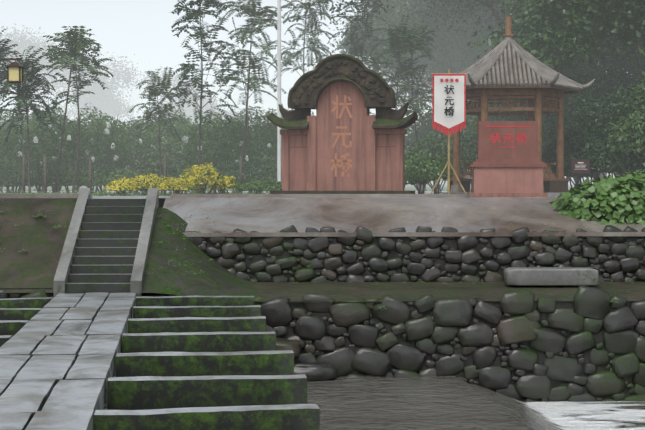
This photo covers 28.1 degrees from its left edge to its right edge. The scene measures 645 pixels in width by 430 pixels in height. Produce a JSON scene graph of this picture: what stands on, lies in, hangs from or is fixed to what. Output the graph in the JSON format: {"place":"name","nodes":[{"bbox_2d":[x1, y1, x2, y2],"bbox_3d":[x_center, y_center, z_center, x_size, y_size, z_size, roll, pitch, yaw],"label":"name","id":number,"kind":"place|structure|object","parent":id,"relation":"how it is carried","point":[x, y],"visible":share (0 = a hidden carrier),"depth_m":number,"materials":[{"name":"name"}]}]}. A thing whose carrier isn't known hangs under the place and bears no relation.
{"place":"outdoors","nodes":[
{"label":"outdoors","id":0,"kind":"place"},
{"bbox_2d":[0,29,18,113],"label":"young tree","id":1,"kind":"object","parent":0,"point":[7,52],"depth_m":43.89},
{"bbox_2d":[3,183,592,207],"bbox_3d":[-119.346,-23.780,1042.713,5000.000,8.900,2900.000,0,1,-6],"label":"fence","id":2,"kind":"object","parent":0,"point":[408,187],"depth_m":90.40,"materials":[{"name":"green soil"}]},
{"bbox_2d":[0,31,39,100],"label":"tree","id":3,"kind":"object","parent":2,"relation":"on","point":[12,47],"depth_m":225.76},
{"bbox_2d":[0,23,101,115],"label":"tree","id":4,"kind":"object","parent":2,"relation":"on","point":[24,41],"depth_m":247.40,"materials":[{"name":"plant"}]},
{"bbox_2d":[42,92,133,127],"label":"tree","id":5,"kind":"object","parent":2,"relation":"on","point":[84,102],"depth_m":277.46,"materials":[{"name":"plant"}]},
{"bbox_2d":[38,52,144,121],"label":"tree","id":6,"kind":"object","parent":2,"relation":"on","point":[98,87],"depth_m":249.84,"materials":[{"name":"plant"}]},
{"bbox_2d":[66,198,146,295],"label":"stair steps","id":7,"kind":"structure","parent":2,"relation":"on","point":[103,258],"depth_m":29.54,"materials":[{"name":"stone"}]},
{"bbox_2d":[53,188,157,296],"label":"stair kerbs","id":8,"kind":"structure","parent":7,"relation":"on","point":[60,281],"depth_m":29.33,"materials":[{"name":"concrete"}]},
{"bbox_2d":[0,68,242,193],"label":"fence","id":9,"kind":"object","parent":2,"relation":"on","point":[45,177],"visible":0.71,"depth_m":41.80,"materials":[{"name":"grey wood"}]},
{"bbox_2d":[0,296,319,429],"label":"stone steps","id":10,"kind":"structure","parent":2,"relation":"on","point":[202,363],"depth_m":17.90,"materials":[{"name":"stone"}]},
{"bbox_2d":[0,292,136,429],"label":"bridge deck","id":11,"kind":"structure","parent":10,"relation":"on","point":[46,388],"depth_m":17.18,"materials":[{"name":"stone"}]},
{"bbox_2d":[2,196,585,428],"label":"fallen leaves","id":12,"kind":"object","parent":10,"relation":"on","point":[255,218],"visible":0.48,"depth_m":31.38,"materials":[{"name":"brown plant"}]},
{"bbox_2d":[136,66,227,123],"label":"tree","id":13,"kind":"object","parent":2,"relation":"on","point":[190,110],"depth_m":299.89,"materials":[{"name":"plant"}]},
{"bbox_2d":[190,95,243,122],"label":"tree","id":14,"kind":"object","parent":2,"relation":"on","point":[232,115],"depth_m":317.63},
{"bbox_2d":[0,187,634,309],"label":"plants","id":15,"kind":"object","parent":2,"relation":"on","point":[105,193],"visible":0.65,"depth_m":39.45,"materials":[{"name":"green plant"}]},
{"bbox_2d":[0,288,643,400],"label":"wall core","id":16,"kind":"object","parent":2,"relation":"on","point":[598,337],"visible":0.11,"depth_m":28.31,"materials":[{"name":"stone"}]},
{"bbox_2d":[276,337,338,380],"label":"rocks","id":17,"kind":"object","parent":16,"relation":"attached to","point":[322,371],"visible":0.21,"depth_m":27.55,"materials":[{"name":"stone"}]},
{"bbox_2d":[0,286,644,401],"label":"stone wall","id":18,"kind":"structure","parent":16,"relation":"attached to","point":[586,317],"depth_m":28.23,"materials":[{"name":"stone"}]},
{"bbox_2d":[301,9,472,190],"bbox_3d":[5.010,-6.085,65.028,12.036,9.896,10.432,0,1,-6],"label":"tree","id":19,"kind":"object","parent":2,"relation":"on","point":[390,69],"depth_m":63.14,"materials":[{"name":"plant"}]},
{"bbox_2d":[365,65,413,113],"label":"tree","id":20,"kind":"object","parent":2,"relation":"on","point":[389,82],"visible":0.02,"depth_m":255.18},
{"bbox_2d":[146,282,644,300],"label":"ledge","id":21,"kind":"object","parent":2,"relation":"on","point":[485,291],"depth_m":29.67,"materials":[{"name":"concrete"}]},
{"bbox_2d":[0,198,351,301],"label":"bank slopes","id":22,"kind":"structure","parent":21,"relation":"on","point":[40,238],"depth_m":29.58,"materials":[{"name":"plant"}]},
{"bbox_2d":[503,267,598,285],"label":"ledge slab","id":23,"kind":"structure","parent":21,"relation":"on","point":[550,276],"depth_m":30.03,"materials":[{"name":"stone"}]},
{"bbox_2d":[281,0,524,39],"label":"tree","id":24,"kind":"object","parent":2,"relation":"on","point":[338,9],"depth_m":47.14,"materials":[{"name":"plant"}]},
{"bbox_2d":[206,236,644,281],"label":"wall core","id":25,"kind":"object","parent":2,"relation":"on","point":[479,246],"depth_m":30.95,"materials":[{"name":"stone"}]},
{"bbox_2d":[179,225,644,282],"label":"stone wall","id":26,"kind":"structure","parent":25,"relation":"on","point":[315,256],"depth_m":30.87,"materials":[{"name":"stone"}]},
{"bbox_2d":[398,75,468,183],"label":"tree","id":27,"kind":"object","parent":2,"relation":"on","point":[419,90],"depth_m":218.52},
{"bbox_2d":[329,0,598,178],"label":"tree","id":28,"kind":"object","parent":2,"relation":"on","point":[395,14],"depth_m":59.06,"materials":[{"name":"plant"}]},
{"bbox_2d":[417,0,519,49],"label":"tree","id":29,"kind":"object","parent":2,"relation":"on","point":[474,14],"depth_m":56.04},
{"bbox_2d":[394,0,606,182],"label":"tree","id":30,"kind":"object","parent":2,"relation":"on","point":[463,5],"depth_m":53.91,"materials":[{"name":"plant"}]},
{"bbox_2d":[478,0,524,46],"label":"tree","id":31,"kind":"object","parent":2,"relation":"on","point":[503,18],"visible":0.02,"depth_m":53.27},
{"bbox_2d":[267,0,333,82],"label":"young tree","id":32,"kind":"object","parent":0,"point":[315,26],"depth_m":46.69,"materials":[{"name":"plant"}]},
{"bbox_2d":[0,0,641,182],"label":"sky","id":33,"kind":"structure","parent":0,"point":[141,28],"materials":[{"name":"white"}]},
{"bbox_2d":[1,191,644,236],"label":"concrete terrace","id":34,"kind":"structure","parent":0,"point":[382,217],"depth_m":32.14,"materials":[{"name":"concrete"}]},
{"bbox_2d":[0,124,18,166],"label":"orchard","id":35,"kind":"object","parent":34,"relation":"on","point":[8,147],"depth_m":49.27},
{"bbox_2d":[0,58,24,82],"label":"street lamp","id":36,"kind":"object","parent":34,"relation":"on","point":[15,72],"visible":1,"depth_m":29.63,"materials":[{"name":"yellow"}]},
{"bbox_2d":[0,129,35,190],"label":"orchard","id":37,"kind":"object","parent":34,"relation":"on","point":[10,150],"depth_m":49.93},
{"bbox_2d":[0,169,53,193],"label":"bush","id":38,"kind":"object","parent":34,"relation":"on","point":[5,182],"depth_m":45.10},
{"bbox_2d":[0,107,54,191],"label":"tree","id":39,"kind":"object","parent":34,"relation":"on","point":[10,117],"depth_m":57.37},
{"bbox_2d":[0,170,55,192],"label":"bush","id":40,"kind":"object","parent":34,"relation":"on","point":[11,181],"depth_m":45.51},
{"bbox_2d":[0,122,63,192],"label":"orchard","id":41,"kind":"object","parent":34,"relation":"on","point":[14,141],"depth_m":46.13,"materials":[{"name":"plant"}]},
{"bbox_2d":[0,46,66,191],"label":"young tree","id":42,"kind":"object","parent":34,"relation":"on","point":[26,88],"depth_m":42.70,"materials":[{"name":"plant"}]},
{"bbox_2d":[8,158,66,193],"bbox_3d":[-9.868,-1.345,45.094,2.109,1.324,2.356,0,1,-6],"label":"bush","id":43,"kind":"object","parent":34,"relation":"on","point":[39,166],"depth_m":44.55,"materials":[{"name":"plant"}]},
{"bbox_2d":[4,122,74,191],"bbox_3d":[-11.379,-2.323,51.803,3.535,2.966,3.494,0,1,-6],"label":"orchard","id":44,"kind":"object","parent":34,"relation":"on","point":[46,130],"depth_m":52.03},
{"bbox_2d":[19,161,86,192],"bbox_3d":[-9.433,-1.319,45.678,2.957,1.245,2.614,0,1,-6],"label":"bush","id":45,"kind":"object","parent":34,"relation":"on","point":[63,167],"depth_m":45.24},
{"bbox_2d":[19,99,91,192],"bbox_3d":[-9.867,-2.531,47.466,2.760,3.567,2.835,0,1,-6],"label":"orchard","id":46,"kind":"object","parent":34,"relation":"on","point":[72,150],"depth_m":46.86,"materials":[{"name":"plant"}]},
{"bbox_2d":[31,166,104,193],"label":"bush","id":47,"kind":"object","parent":34,"relation":"on","point":[68,178],"depth_m":44.79,"materials":[{"name":"plant"}]},
{"bbox_2d":[37,26,112,192],"bbox_3d":[-8.477,-3.615,44.460,2.788,5.868,2.564,0,1,-6],"label":"young tree","id":48,"kind":"object","parent":34,"relation":"on","point":[78,47],"depth_m":44.23,"materials":[{"name":"plant"}]},
{"bbox_2d":[34,129,122,191],"bbox_3d":[-9.623,-2.162,50.624,3.838,2.693,3.508,0,1,-6],"label":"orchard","id":49,"kind":"object","parent":34,"relation":"on","point":[87,148],"depth_m":50.16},
{"bbox_2d":[57,167,110,187],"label":"bush","id":50,"kind":"object","parent":34,"relation":"on","point":[84,176],"depth_m":45.87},
{"bbox_2d":[50,104,135,193],"bbox_3d":[-8.614,-2.477,48.215,3.300,3.437,3.124,0,1,-6],"label":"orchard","id":51,"kind":"object","parent":34,"relation":"on","point":[102,123],"depth_m":47.70,"materials":[{"name":"plant"}]},
{"bbox_2d":[66,163,126,192],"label":"bush","id":52,"kind":"object","parent":34,"relation":"on","point":[100,174],"depth_m":45.30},
{"bbox_2d":[80,168,137,193],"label":"bush","id":53,"kind":"object","parent":34,"relation":"on","point":[109,179],"depth_m":44.92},
{"bbox_2d":[81,119,151,166],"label":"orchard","id":54,"kind":"object","parent":34,"relation":"on","point":[116,163],"depth_m":49.53,"materials":[{"name":"plant"}]},
{"bbox_2d":[104,177,140,195],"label":"yellow shrub","id":55,"kind":"object","parent":34,"relation":"on","point":[112,188],"depth_m":39.99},
{"bbox_2d":[105,180,148,194],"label":"yellow shrub","id":56,"kind":"object","parent":34,"relation":"on","point":[130,190],"depth_m":40.06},
{"bbox_2d":[95,124,173,192],"bbox_3d":[-7.343,-2.175,50.221,3.318,2.742,3.162,0,1,-6],"label":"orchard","id":57,"kind":"object","parent":34,"relation":"on","point":[120,166],"depth_m":49.32,"materials":[{"name":"plant"}]},
{"bbox_2d":[115,167,162,192],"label":"bush","id":58,"kind":"object","parent":34,"relation":"on","point":[133,169],"depth_m":45.33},
{"bbox_2d":[130,173,170,194],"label":"yellow shrub","id":59,"kind":"object","parent":34,"relation":"on","point":[147,180],"depth_m":40.26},
{"bbox_2d":[131,162,174,192],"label":"bush","id":60,"kind":"object","parent":34,"relation":"on","point":[156,168],"depth_m":45.56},
{"bbox_2d":[135,175,173,189],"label":"yellow shrub","id":61,"kind":"object","parent":34,"relation":"on","point":[152,182],"depth_m":40.12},
{"bbox_2d":[125,126,186,187],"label":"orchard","id":62,"kind":"object","parent":34,"relation":"on","point":[163,141],"depth_m":51.74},
{"bbox_2d":[119,102,193,191],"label":"tree","id":63,"kind":"object","parent":34,"relation":"on","point":[138,117],"depth_m":56.68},
{"bbox_2d":[128,67,186,194],"bbox_3d":[-5.742,-2.907,44.802,2.102,4.427,2.073,0,1,-6],"label":"young tree","id":64,"kind":"object","parent":34,"relation":"on","point":[165,110],"depth_m":44.69,"materials":[{"name":"plant"}]},
{"bbox_2d":[142,167,189,193],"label":"bush","id":65,"kind":"object","parent":34,"relation":"on","point":[162,172],"depth_m":45.22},
{"bbox_2d":[130,111,211,190],"bbox_3d":[-5.510,-2.397,49.678,3.900,3.206,3.764,0,1,-6],"label":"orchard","id":66,"kind":"object","parent":34,"relation":"on","point":[163,144],"depth_m":48.89,"materials":[{"name":"plant"}]},
{"bbox_2d":[157,177,201,193],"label":"yellow shrub","id":67,"kind":"object","parent":34,"relation":"on","point":[173,183],"depth_m":39.75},
{"bbox_2d":[157,162,208,192],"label":"bush","id":68,"kind":"object","parent":34,"relation":"on","point":[173,169],"depth_m":44.97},
{"bbox_2d":[162,177,207,193],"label":"yellow shrub","id":69,"kind":"object","parent":34,"relation":"on","point":[174,178],"depth_m":39.84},
{"bbox_2d":[161,124,225,192],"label":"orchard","id":70,"kind":"object","parent":34,"relation":"on","point":[169,151],"depth_m":49.71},
{"bbox_2d":[168,165,224,193],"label":"bush","id":71,"kind":"object","parent":34,"relation":"on","point":[181,171],"depth_m":44.54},
{"bbox_2d":[180,163,223,193],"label":"yellow shrub","id":72,"kind":"object","parent":34,"relation":"on","point":[194,170],"depth_m":40.10,"materials":[{"name":"plant"}]},
{"bbox_2d":[182,164,224,193],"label":"yellow shrub","id":73,"kind":"object","parent":34,"relation":"on","point":[205,177],"depth_m":40.18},
{"bbox_2d":[163,0,250,193],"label":"young tree","id":74,"kind":"object","parent":34,"relation":"on","point":[189,16],"depth_m":42.93,"materials":[{"name":"plant"}]},
{"bbox_2d":[178,112,257,193],"bbox_3d":[-3.773,-2.244,46.999,3.004,3.032,3.030,0,1,-6],"label":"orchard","id":75,"kind":"object","parent":34,"relation":"on","point":[190,156],"depth_m":46.19,"materials":[{"name":"plant"}]},
{"bbox_2d":[12,121,281,169],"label":"fruit bags","id":76,"kind":"object","parent":75,"relation":"hanging from","point":[106,131],"visible":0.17,"depth_m":47.00,"materials":[{"name":"paper"}]},
{"bbox_2d":[207,175,237,193],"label":"yellow shrub","id":77,"kind":"object","parent":34,"relation":"on","point":[228,178],"depth_m":40.42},
{"bbox_2d":[213,176,239,190],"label":"yellow shrub","id":78,"kind":"object","parent":34,"relation":"on","point":[231,182],"depth_m":40.53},
{"bbox_2d":[0,194,469,197],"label":"terrace kerb","id":79,"kind":"structure","parent":34,"relation":"on","point":[272,195],"depth_m":34.47,"materials":[{"name":"concrete"}]},
{"bbox_2d":[209,161,264,192],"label":"bush","id":80,"kind":"object","parent":34,"relation":"on","point":[230,168],"depth_m":44.46,"materials":[{"name":"plant"}]},
{"bbox_2d":[203,106,281,193],"bbox_3d":[-2.627,-2.421,47.641,3.566,3.333,3.488,0,1,-6],"label":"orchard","id":81,"kind":"object","parent":34,"relation":"on","point":[258,126],"depth_m":47.02,"materials":[{"name":"plant"}]},
{"bbox_2d":[219,126,273,167],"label":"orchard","id":82,"kind":"object","parent":34,"relation":"on","point":[248,145],"visible":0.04,"depth_m":52.04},
{"bbox_2d":[213,0,285,173],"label":"young tree","id":83,"kind":"object","parent":34,"relation":"on","point":[247,30],"depth_m":45.25,"materials":[{"name":"plant"}]},
{"bbox_2d":[234,179,266,193],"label":"shrub","id":84,"kind":"object","parent":34,"relation":"on","point":[253,184],"depth_m":40.46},
{"bbox_2d":[237,181,270,193],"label":"shrub","id":85,"kind":"object","parent":34,"relation":"on","point":[251,188],"depth_m":40.52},
{"bbox_2d":[228,159,281,192],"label":"bush","id":86,"kind":"object","parent":34,"relation":"on","point":[270,168],"depth_m":44.56,"materials":[{"name":"plant"}]},
{"bbox_2d":[247,169,276,192],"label":"bush","id":87,"kind":"object","parent":34,"relation":"on","point":[264,176],"depth_m":45.01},
{"bbox_2d":[256,160,281,180],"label":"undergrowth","id":88,"kind":"object","parent":34,"relation":"on","point":[268,170],"depth_m":45.47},
{"bbox_2d":[251,110,288,165],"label":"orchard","id":89,"kind":"object","parent":34,"relation":"on","point":[266,131],"visible":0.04,"depth_m":52.01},
{"bbox_2d":[264,181,281,191],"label":"shrub","id":90,"kind":"object","parent":34,"relation":"on","point":[269,188],"visible":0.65,"depth_m":39.91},
{"bbox_2d":[277,0,280,181],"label":"flag pole","id":91,"kind":"object","parent":34,"relation":"on","point":[278,86],"depth_m":43.13,"materials":[{"name":"metal"}]},
{"bbox_2d":[256,109,313,165],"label":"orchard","id":92,"kind":"object","parent":34,"relation":"on","point":[274,148],"depth_m":46.53,"materials":[{"name":"plant"}]},
{"bbox_2d":[267,54,417,193],"bbox_3d":[0.584,-2.526,36.695,4.140,4.025,1.200,0,1,12],"label":"monument","id":93,"kind":"object","parent":34,"relation":"on","point":[343,141],"visible":1,"depth_m":36.42,"materials":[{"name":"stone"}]},
{"bbox_2d":[405,165,431,185],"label":"shrub","id":94,"kind":"object","parent":34,"relation":"on","point":[418,180],"depth_m":40.53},
{"bbox_2d":[404,116,445,192],"bbox_3d":[4.691,-2.517,51.476,5.150,3.363,5.378,0,1,-6],"label":"shrub","id":95,"kind":"object","parent":34,"relation":"on","point":[408,134],"depth_m":50.99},
{"bbox_2d":[405,154,460,193],"bbox_3d":[3.030,-1.250,40.277,2.400,1.358,2.484,0,1,-6],"label":"shrub","id":96,"kind":"object","parent":34,"relation":"on","point":[432,173],"depth_m":39.47,"materials":[{"name":"plant"}]},
{"bbox_2d":[405,101,475,178],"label":"tree","id":97,"kind":"object","parent":34,"relation":"on","point":[427,129],"depth_m":49.23,"materials":[{"name":"plant"}]},
{"bbox_2d":[405,131,476,193],"bbox_3d":[3.677,-1.705,42.692,3.067,2.157,3.140,0,1,-6],"label":"shrub","id":98,"kind":"object","parent":34,"relation":"on","point":[420,149],"depth_m":42.29,"materials":[{"name":"plant"}]},
{"bbox_2d":[430,69,470,196],"bbox_3d":[3.508,-2.274,36.100,1.236,3.550,0.772,0,1,2],"label":"banner","id":99,"kind":"object","parent":34,"relation":"on","point":[449,101],"visible":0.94,"depth_m":35.77,"materials":[{"name":"white fabric"}]},
{"bbox_2d":[430,126,476,191],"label":"tree","id":100,"kind":"object","parent":34,"relation":"on","point":[465,137],"depth_m":43.06,"materials":[{"name":"plant"}]},
{"bbox_2d":[422,101,503,157],"bbox_3d":[5.797,-2.546,46.588,4.796,3.656,4.766,0,1,-6],"label":"shrub","id":101,"kind":"object","parent":34,"relation":"on","point":[467,121],"depth_m":45.82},
{"bbox_2d":[468,121,547,196],"bbox_3d":[5.201,-1.568,36.268,2.150,2.130,0.850,0,1,2],"label":"stele","id":102,"kind":"object","parent":34,"relation":"on","point":[508,163],"visible":1,"depth_m":36.01,"materials":[{"name":"stone"}]},
{"bbox_2d":[465,101,551,154],"bbox_3d":[6.954,-2.705,45.580,4.702,4.022,5.124,0,1,-6],"label":"shrub","id":103,"kind":"object","parent":34,"relation":"on","point":[473,122],"visible":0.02,"depth_m":44.41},
{"bbox_2d":[423,16,594,196],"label":"pavilion","id":104,"kind":"structure","parent":34,"relation":"on","point":[508,68],"depth_m":38.09,"materials":[{"name":"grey wood"}]},
{"bbox_2d":[453,0,624,176],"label":"tree","id":105,"kind":"object","parent":34,"relation":"on","point":[468,4],"depth_m":47.87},
{"bbox_2d":[495,59,606,181],"bbox_3d":[8.292,-3.079,44.508,5.249,4.814,4.827,0,1,-6],"label":"tree","id":106,"kind":"object","parent":34,"relation":"on","point":[524,119],"depth_m":43.41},
{"bbox_2d":[467,0,644,120],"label":"tree","id":107,"kind":"object","parent":34,"relation":"on","point":[552,33],"depth_m":40.81,"materials":[{"name":"plant"}]},
{"bbox_2d":[542,144,595,177],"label":"shrub","id":108,"kind":"object","parent":34,"relation":"on","point":[567,174],"visible":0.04,"depth_m":40.89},
{"bbox_2d":[571,159,589,186],"bbox_3d":[7.528,-1.085,37.641,0.560,1.100,0.076,0,1,4],"label":"info sign","id":109,"kind":"object","parent":34,"relation":"on","point":[580,166],"visible":0.94,"depth_m":37.60,"materials":[{"name":"wood"}]},
{"bbox_2d":[544,56,624,184],"bbox_3d":[9.519,-3.381,46.876,5.365,5.308,5.626,0,1,-6],"label":"tree","id":110,"kind":"object","parent":34,"relation":"on","point":[598,76],"depth_m":46.70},
{"bbox_2d":[542,122,629,191],"bbox_3d":[8.148,-1.888,42.549,3.865,2.528,3.734,0,1,-6],"label":"shrub","id":111,"kind":"object","parent":34,"relation":"on","point":[547,142],"depth_m":42.37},
{"bbox_2d":[542,68,639,182],"bbox_3d":[9.239,-2.675,42.118,4.553,4.122,5.242,0,1,-6],"label":"tree","id":112,"kind":"object","parent":34,"relation":"on","point":[590,95],"depth_m":41.25,"materials":[{"name":"plant"}]},
{"bbox_2d":[542,122,643,185],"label":"shrub","id":113,"kind":"object","parent":34,"relation":"on","point":[550,151],"depth_m":39.90,"materials":[{"name":"plant"}]},
{"bbox_2d":[550,171,644,224],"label":"ivy shrub","id":114,"kind":"object","parent":34,"relation":"on","point":[595,201],"visible":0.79,"depth_m":32.03,"materials":[{"name":"green plant"}]},
{"bbox_2d":[563,39,644,177],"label":"tree","id":115,"kind":"object","parent":34,"relation":"on","point":[614,67],"depth_m":43.38,"materials":[{"name":"plant"}]},
{"bbox_2d":[564,112,644,177],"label":"shrub","id":116,"kind":"object","parent":34,"relation":"on","point":[596,144],"depth_m":38.57,"materials":[{"name":"plant"}]},
{"bbox_2d":[572,79,644,177],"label":"tree","id":117,"kind":"object","parent":34,"relation":"on","point":[619,96],"depth_m":39.28,"materials":[{"name":"plant"}]},
{"bbox_2d":[602,71,644,153],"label":"tree","id":118,"kind":"object","parent":34,"relation":"on","point":[627,138],"visible":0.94,"depth_m":37.75,"materials":[{"name":"plant"}]},
{"bbox_2d":[628,163,644,184],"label":"ivy shrub","id":119,"kind":"object","parent":34,"relation":"on","point":[642,171],"visible":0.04,"depth_m":34.02,"materials":[{"name":"green plant"}]},
{"bbox_2d":[327,0,395,81],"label":"young tree","id":120,"kind":"object","parent":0,"point":[361,46],"depth_m":48.63,"materials":[{"name":"plant"}]},
{"bbox_2d":[369,22,432,128],"bbox_3d":[2.648,-3.765,45.730,2.676,6.100,2.495,0,1,-6],"label":"young tree","id":121,"kind":"object","parent":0,"point":[396,36],"depth_m":45.46,"materials":[{"name":"plant"}]},
{"bbox_2d":[382,15,436,191],"bbox_3d":[3.239,-4.008,47.288,2.405,6.516,3.092,0,1,-6],"label":"young tree","id":122,"kind":"object","parent":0,"point":[408,82],"depth_m":46.99,"materials":[{"name":"plant"}]},
{"bbox_2d":[307,376,644,429],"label":"water","id":123,"kind":"structure","parent":0,"point":[403,403],"depth_m":25.29,"materials":[{"name":"liquid"}]}
]}

